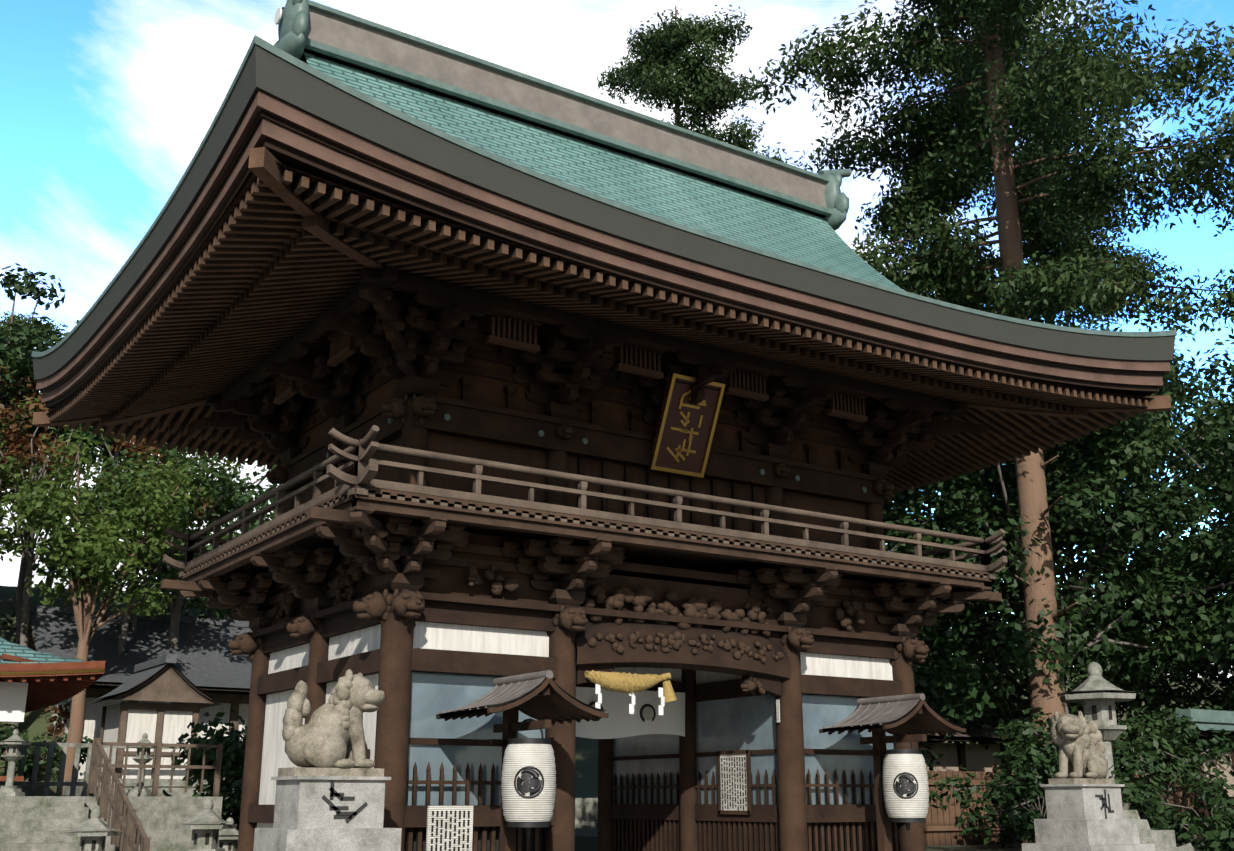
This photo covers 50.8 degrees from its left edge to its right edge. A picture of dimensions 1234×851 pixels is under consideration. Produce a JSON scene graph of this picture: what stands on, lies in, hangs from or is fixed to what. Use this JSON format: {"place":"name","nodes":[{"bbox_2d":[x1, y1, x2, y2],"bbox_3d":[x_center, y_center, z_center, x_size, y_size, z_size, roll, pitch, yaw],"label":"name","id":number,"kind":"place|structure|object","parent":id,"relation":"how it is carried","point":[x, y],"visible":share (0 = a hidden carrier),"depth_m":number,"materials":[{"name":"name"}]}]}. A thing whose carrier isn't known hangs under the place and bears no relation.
{"place":"outdoors","nodes":[
{"label":"outdoors","id":0,"kind":"place"},
{"bbox_2d":[0,653,104,781],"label":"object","id":1,"kind":"object","parent":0,"point":[45,690],"visible":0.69,"depth_m":27.31,"materials":[{"name":"red wood"}]},
{"bbox_2d":[0,682,27,721],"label":"side hall curtain","id":2,"kind":"object","parent":1,"relation":"hanging from","point":[13,696],"visible":1,"depth_m":27.01,"materials":[{"name":"white fabric"}]},
{"bbox_2d":[0,669,104,674],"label":"roof edge","id":3,"kind":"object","parent":1,"relation":"attached to","point":[51,672],"depth_m":26.72,"materials":[{"name":"red wood"}]},
{"bbox_2d":[51,698,248,778],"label":"white court walls","id":4,"kind":"structure","parent":0,"point":[139,723],"depth_m":37.33,"materials":[{"name":"white paint"}]},
{"bbox_2d":[18,605,252,701],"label":"court tile roofs","id":5,"kind":"structure","parent":4,"relation":"on","point":[202,655],"depth_m":44.65,"materials":[{"name":"grey tile"}]},
{"bbox_2d":[0,586,1233,797],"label":"hill terrain","id":6,"kind":"structure","parent":0,"point":[586,756],"depth_m":51.90,"materials":[{"name":"green plant"}]},
{"bbox_2d":[0,420,7,518],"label":"tree","id":7,"kind":"object","parent":6,"relation":"on","point":[2,445],"visible":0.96,"depth_m":42.12,"materials":[{"name":"green plant"}]},
{"bbox_2d":[1,606,15,629],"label":"tree","id":8,"kind":"object","parent":6,"relation":"on","point":[13,615],"visible":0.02,"depth_m":47.91,"materials":[{"name":"green plant"}]},
{"bbox_2d":[0,441,20,547],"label":"hill tree","id":9,"kind":"object","parent":6,"relation":"on","point":[9,536],"visible":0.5,"depth_m":44.45,"materials":[{"name":"green plant"}]},
{"bbox_2d":[0,456,24,558],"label":"hill tree","id":10,"kind":"object","parent":6,"relation":"on","point":[10,479],"visible":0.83,"depth_m":41.99,"materials":[{"name":"green plant"}]},
{"bbox_2d":[0,366,49,504],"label":"russet tree","id":11,"kind":"object","parent":6,"relation":"on","point":[9,415],"visible":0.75,"depth_m":46.69,"materials":[{"name":"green plant"}]},
{"bbox_2d":[4,312,63,604],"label":"hill tree","id":12,"kind":"object","parent":6,"relation":"on","point":[40,324],"visible":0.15,"depth_m":54.29,"materials":[{"name":"green plant"}]},
{"bbox_2d":[0,306,68,443],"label":"cedar tree","id":13,"kind":"object","parent":6,"relation":"on","point":[4,326],"visible":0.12,"depth_m":58.01,"materials":[{"name":"green plant"}]},
{"bbox_2d":[0,383,69,456],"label":"hill tree","id":14,"kind":"object","parent":6,"relation":"on","point":[17,408],"depth_m":53.10,"materials":[{"name":"green plant"}]},
{"bbox_2d":[0,704,70,768],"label":"hill shrub","id":15,"kind":"object","parent":6,"relation":"on","point":[59,733],"visible":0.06,"depth_m":42.59,"materials":[{"name":"green plant"}]},
{"bbox_2d":[0,395,71,514],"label":"hill tree","id":16,"kind":"object","parent":6,"relation":"on","point":[36,400],"visible":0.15,"depth_m":47.96,"materials":[{"name":"green plant"}]},
{"bbox_2d":[0,723,80,780],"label":"hill shrub","id":17,"kind":"object","parent":6,"relation":"on","point":[7,733],"visible":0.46,"depth_m":40.06,"materials":[{"name":"green plant"}]},
{"bbox_2d":[0,399,81,728],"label":"hill tree","id":18,"kind":"object","parent":6,"relation":"on","point":[8,435],"visible":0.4,"depth_m":44.49,"materials":[{"name":"green plant"}]},
{"bbox_2d":[0,442,97,643],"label":"hill tree","id":19,"kind":"object","parent":6,"relation":"on","point":[19,595],"visible":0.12,"depth_m":46.49,"materials":[{"name":"green plant"}]},
{"bbox_2d":[0,263,114,490],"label":"broad tree","id":20,"kind":"object","parent":6,"relation":"on","point":[17,360],"visible":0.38,"depth_m":50.59,"materials":[{"name":"green plant"}]},
{"bbox_2d":[32,732,92,761],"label":"hill shrub","id":21,"kind":"object","parent":6,"relation":"on","point":[62,739],"visible":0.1,"depth_m":41.30,"materials":[{"name":"green plant"}]},
{"bbox_2d":[45,429,113,587],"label":"hill tree","id":22,"kind":"object","parent":6,"relation":"on","point":[54,563],"visible":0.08,"depth_m":58.35,"materials":[{"name":"green plant"}]},
{"bbox_2d":[45,685,118,727],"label":"hill shrub","id":23,"kind":"object","parent":6,"relation":"on","point":[68,704],"visible":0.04,"depth_m":43.30,"materials":[{"name":"green plant"}]},
{"bbox_2d":[79,739,90,764],"bbox_3d":[-14.816,10.700,40.280,3.236,1.945,3.616,-8,-18,27],"label":"hill shrub","id":24,"kind":"object","parent":6,"relation":"on","point":[83,754],"depth_m":39.77,"materials":[{"name":"green plant"}]},
{"bbox_2d":[46,436,142,587],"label":"cedar tree","id":25,"kind":"object","parent":6,"relation":"on","point":[102,447],"depth_m":61.83,"materials":[{"name":"green plant"}]},
{"bbox_2d":[0,424,214,795],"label":"tree","id":26,"kind":"object","parent":6,"relation":"on","point":[85,573],"visible":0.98,"depth_m":40.45,"materials":[{"name":"green plant"}]},
{"bbox_2d":[91,433,123,605],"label":"hill tree","id":27,"kind":"object","parent":6,"relation":"on","point":[116,454],"depth_m":55.58,"materials":[{"name":"green plant"}]},
{"bbox_2d":[79,465,197,688],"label":"hill tree","id":28,"kind":"object","parent":6,"relation":"on","point":[123,638],"visible":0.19,"depth_m":44.54,"materials":[{"name":"green plant"}]},
{"bbox_2d":[92,432,190,632],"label":"hill tree","id":29,"kind":"object","parent":6,"relation":"on","point":[116,446],"visible":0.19,"depth_m":46.57,"materials":[{"name":"green plant"}]},
{"bbox_2d":[21,423,284,647],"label":"tree","id":30,"kind":"object","parent":6,"relation":"on","point":[230,499],"visible":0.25,"depth_m":45.45,"materials":[{"name":"green plant"}]},
{"bbox_2d":[116,435,221,602],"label":"hill tree","id":31,"kind":"object","parent":6,"relation":"on","point":[197,500],"visible":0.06,"depth_m":47.60,"materials":[{"name":"green plant"}]},
{"bbox_2d":[81,444,283,619],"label":"tree","id":32,"kind":"object","parent":6,"relation":"on","point":[210,612],"visible":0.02,"depth_m":51.13,"materials":[{"name":"green plant"}]},
{"bbox_2d":[155,449,243,614],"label":"hill tree","id":33,"kind":"object","parent":6,"relation":"on","point":[235,469],"visible":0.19,"depth_m":48.78,"materials":[{"name":"green plant"}]},
{"bbox_2d":[0,0,1233,677],"label":"sky","id":34,"kind":"structure","parent":0,"point":[106,105],"materials":[{"name":"blue"}]},
{"bbox_2d":[575,828,1205,850],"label":"planting bed earth","id":35,"kind":"structure","parent":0,"point":[586,839],"depth_m":23.99,"materials":[{"name":"brown soil"}]},
{"bbox_2d":[883,471,991,628],"bbox_3d":[3.975,4.832,30.044,10.113,8.988,8.065,-8,-18,25],"label":"broad tree","id":36,"kind":"object","parent":35,"relation":"on","point":[958,492],"visible":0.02,"depth_m":27.79,"materials":[{"name":"green plant"}]},
{"bbox_2d":[883,509,1016,770],"bbox_3d":[4.997,4.963,26.059,6.051,6.540,4.874,-7,-18,23],"label":"broad tree","id":37,"kind":"object","parent":35,"relation":"on","point":[941,693],"visible":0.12,"depth_m":25.13,"materials":[{"name":"green plant"}]},
{"bbox_2d":[883,454,1045,553],"bbox_3d":[5.540,3.363,36.344,10.928,15.287,13.054,-11,-20,35],"label":"broad tree","id":38,"kind":"object","parent":35,"relation":"on","point":[905,498],"depth_m":36.67,"materials":[{"name":"green plant"}]},
{"bbox_2d":[884,443,1057,713],"bbox_3d":[9.116,5.714,42.369,13.367,14.083,12.835,10,-19,-32],"label":"broad tree","id":39,"kind":"object","parent":35,"relation":"on","point":[951,627],"depth_m":38.49,"materials":[{"name":"green plant"}]},
{"bbox_2d":[737,0,1233,805],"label":"cedar tree","id":40,"kind":"object","parent":35,"relation":"on","point":[1063,82],"visible":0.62,"depth_m":27.46,"materials":[{"name":"green plant"}]},
{"bbox_2d":[928,706,1058,844],"bbox_3d":[6.559,5.737,21.151,2.965,2.319,2.162,10,-19,-32],"label":"shrub bed","id":41,"kind":"object","parent":35,"relation":"on","point":[1027,794],"visible":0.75,"depth_m":20.71,"materials":[{"name":"green plant"}]},
{"bbox_2d":[888,0,1179,588],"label":"cedar tree","id":42,"kind":"object","parent":35,"relation":"on","point":[1121,261],"visible":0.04,"depth_m":38.94,"materials":[{"name":"green plant"}]},
{"bbox_2d":[982,711,1123,848],"bbox_3d":[7.636,6.220,22.761,2.522,2.386,2.694,-5,-17,17],"label":"shrub bed","id":43,"kind":"object","parent":35,"relation":"on","point":[1009,837],"visible":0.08,"depth_m":22.84,"materials":[{"name":"green plant"}]},
{"bbox_2d":[883,395,1233,713],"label":"broad tree","id":44,"kind":"object","parent":35,"relation":"on","point":[1135,519],"visible":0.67,"depth_m":26.79,"materials":[{"name":"green plant"}]},
{"bbox_2d":[892,460,1231,749],"bbox_3d":[10.200,5.442,32.027,11.990,8.936,9.517,10,-19,-32],"label":"broad tree","id":45,"kind":"object","parent":35,"relation":"on","point":[971,629],"visible":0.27,"depth_m":29.39,"materials":[{"name":"green plant"}]},
{"bbox_2d":[918,725,1233,825],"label":"side wood","id":46,"kind":"object","parent":35,"relation":"on","point":[961,753],"visible":0.1,"depth_m":29.23,"materials":[{"name":"brown wood"}]},
{"bbox_2d":[928,691,1027,738],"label":"shed roof","id":47,"kind":"structure","parent":46,"relation":"on","point":[988,730],"depth_m":31.07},
{"bbox_2d":[1170,709,1233,732],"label":"roof","id":48,"kind":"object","parent":46,"relation":"on","point":[1206,720],"visible":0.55,"depth_m":23.80,"materials":[{"name":"teal metal"}]},
{"bbox_2d":[919,742,1233,796],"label":"side walls","id":49,"kind":"structure","parent":35,"relation":"on","point":[979,758],"depth_m":29.77,"materials":[{"name":"brown wood"}]},
{"bbox_2d":[923,764,1233,845],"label":"fence planks","id":50,"kind":"object","parent":35,"relation":"on","point":[940,829],"visible":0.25,"depth_m":23.79,"materials":[{"name":"brown wood"}]},
{"bbox_2d":[932,360,1233,774],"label":"broad tree","id":51,"kind":"object","parent":35,"relation":"on","point":[1182,398],"visible":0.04,"depth_m":36.55,"materials":[{"name":"green plant"}]},
{"bbox_2d":[1060,662,1150,830],"bbox_3d":[7.532,4.953,20.180,1.219,2.537,1.178,10,-19,-32],"label":"stone lantern","id":52,"kind":"object","parent":35,"relation":"on","point":[1096,694],"visible":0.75,"depth_m":20.09,"materials":[{"name":"stone"}]},
{"bbox_2d":[1031,741,1193,846],"bbox_3d":[7.964,5.949,20.814,3.410,1.732,2.170,10,-19,-32],"label":"shrub bed","id":53,"kind":"object","parent":35,"relation":"on","point":[1126,777],"visible":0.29,"depth_m":20.42,"materials":[{"name":"green plant"}]},
{"bbox_2d":[1065,334,1233,671],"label":"broad tree","id":54,"kind":"object","parent":35,"relation":"on","point":[1219,439],"visible":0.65,"depth_m":27.44,"materials":[{"name":"green plant"}]},
{"bbox_2d":[1069,369,1233,710],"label":"broad tree","id":55,"kind":"object","parent":35,"relation":"on","point":[1195,391],"visible":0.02,"depth_m":40.96,"materials":[{"name":"green plant"}]},
{"bbox_2d":[1075,445,1233,773],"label":"broad tree","id":56,"kind":"object","parent":35,"relation":"on","point":[1207,689],"visible":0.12,"depth_m":31.96,"materials":[{"name":"green plant"}]},
{"bbox_2d":[1111,701,1233,838],"bbox_3d":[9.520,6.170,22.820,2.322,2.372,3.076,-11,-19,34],"label":"shrub bed","id":57,"kind":"object","parent":35,"relation":"on","point":[1183,757],"visible":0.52,"depth_m":22.57,"materials":[{"name":"green plant"}]},
{"label":"ground","id":58,"kind":"structure","parent":0,"visible":0},
{"bbox_2d":[64,808,122,850],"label":"stone lantern","id":59,"kind":"object","parent":58,"relation":"on","point":[94,839],"visible":1,"depth_m":18.48,"materials":[{"name":"stone"}]},
{"bbox_2d":[218,817,238,850],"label":"stone lantern","id":60,"kind":"object","parent":58,"relation":"on","point":[228,843],"visible":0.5,"depth_m":21.43,"materials":[{"name":"stone"}]},
{"bbox_2d":[0,742,597,850],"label":"court stonework","id":61,"kind":"object","parent":58,"relation":"on","point":[33,822],"visible":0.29,"depth_m":23.26,"materials":[{"name":"stone"}]},
{"bbox_2d":[0,729,30,795],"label":"stone lantern","id":62,"kind":"object","parent":61,"relation":"on","point":[14,742],"visible":0.98,"depth_m":23.01,"materials":[{"name":"stone"}]},
{"bbox_2d":[0,637,85,663],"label":"roof","id":63,"kind":"structure","parent":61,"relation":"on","point":[13,649],"depth_m":27.28,"materials":[{"name":"teal tile"}]},
{"bbox_2d":[18,619,249,850],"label":"court wood","id":64,"kind":"object","parent":61,"relation":"on","point":[179,691],"visible":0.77,"depth_m":36.03,"materials":[{"name":"brown wood"}]},
{"bbox_2d":[126,733,155,795],"bbox_3d":[-8.943,6.386,24.473,0.558,1.161,0.539,10,-19,-32],"label":"stone lantern","id":65,"kind":"object","parent":61,"relation":"on","point":[144,791],"visible":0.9,"depth_m":24.38,"materials":[{"name":"stone"}]},
{"bbox_2d":[253,669,401,850],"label":"guardian lion statue","id":66,"kind":"object","parent":58,"relation":"on","point":[330,792],"visible":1,"depth_m":11.87,"materials":[{"name":"stone"}]},
{"bbox_2d":[597,5,790,162],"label":"cedar tree","id":67,"kind":"object","parent":58,"relation":"on","point":[660,52],"visible":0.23,"depth_m":45.85,"materials":[{"name":"green plant"}]},
{"bbox_2d":[1021,711,1155,850],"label":"guardian lion statue","id":68,"kind":"object","parent":58,"relation":"on","point":[1084,806],"visible":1,"depth_m":17.63,"materials":[{"name":"stone"}]},
{"bbox_2d":[1139,830,1175,850],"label":"stone pedestal","id":69,"kind":"object","parent":58,"relation":"on","point":[1161,839],"visible":0.22,"depth_m":19.41,"materials":[{"name":"grey stone"}]},
{"bbox_2d":[1133,766,1233,850],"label":"shrub","id":70,"kind":"object","parent":58,"relation":"on","point":[1219,835],"visible":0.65,"depth_m":20.32,"materials":[{"name":"green plant"}]},
{"bbox_2d":[1161,843,1224,850],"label":"wall rock","id":71,"kind":"object","parent":58,"relation":"on","point":[1187,847],"visible":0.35,"depth_m":19.45,"materials":[{"name":"stone"}]},
{"bbox_3d":[-5.824,9.104,25.603,11.230,0.156,56.000,10,-19,-32],"label":"paving stone","id":72,"kind":"object","parent":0,"visible":0},
{"bbox_2d":[159,710,246,835],"bbox_3d":[-7.529,7.662,26.494,3.443,3.499,3.952,-7,-17,22],"label":"shrub","id":73,"kind":"object","parent":72,"relation":"on","point":[233,757],"visible":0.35,"depth_m":25.48,"materials":[{"name":"green plant"}]},
{"bbox_2d":[175,798,236,850],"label":"stone lantern","id":74,"kind":"object","parent":72,"relation":"on","point":[205,837],"visible":1,"depth_m":18.39,"materials":[{"name":"stone"}]},
{"bbox_2d":[436,670,608,850],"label":"lantern stand","id":75,"kind":"object","parent":72,"relation":"on","point":[528,769],"visible":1,"depth_m":14.02,"materials":[{"name":"brown wood"}]},
{"bbox_2d":[426,700,779,850],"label":"notice boards","id":76,"kind":"object","parent":72,"relation":"on","point":[648,713],"visible":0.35,"depth_m":13.70,"materials":[{"name":"white paper"}]},
{"bbox_2d":[431,757,746,850],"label":"notice text","id":77,"kind":"object","parent":76,"relation":"attached to","point":[446,814],"visible":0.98,"depth_m":13.66},
{"bbox_2d":[31,0,1176,850],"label":"gate","id":78,"kind":"structure","parent":72,"relation":"on","point":[491,370],"depth_m":16.91,"materials":[{"name":"brown wood"}]},
{"bbox_2d":[576,684,684,738],"bbox_3d":[0.280,3.836,17.592,3.250,0.710,2.295,10,-19,-32],"label":"curtain","id":79,"kind":"object","parent":78,"relation":"hanging from","point":[623,719],"visible":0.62,"depth_m":18.74,"materials":[{"name":"white fabric"}]},
{"bbox_2d":[589,701,655,721],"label":"curtain crests","id":80,"kind":"object","parent":79,"relation":"attached to","point":[641,709],"visible":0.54,"depth_m":18.88,"materials":[{"name":"black paint"}]},
{"bbox_2d":[585,670,676,701],"bbox_3d":[0.188,3.260,16.294,1.358,0.379,0.267,10,-19,-32],"label":"shimenawa rope","id":81,"kind":"object","parent":78,"relation":"attached to","point":[627,683],"visible":1,"depth_m":16.18,"materials":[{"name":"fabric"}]},
{"bbox_2d":[717,750,751,814],"bbox_3d":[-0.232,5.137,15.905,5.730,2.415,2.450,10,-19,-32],"label":"notice wood","id":82,"kind":"object","parent":78,"relation":"attached to","point":[749,788],"visible":1,"depth_m":18.17,"materials":[{"name":"brown wood"}]},
{"bbox_2d":[819,693,965,850],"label":"lantern stand","id":83,"kind":"object","parent":72,"relation":"on","point":[901,782],"visible":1,"depth_m":17.14,"materials":[{"name":"brown wood"}]}
]}

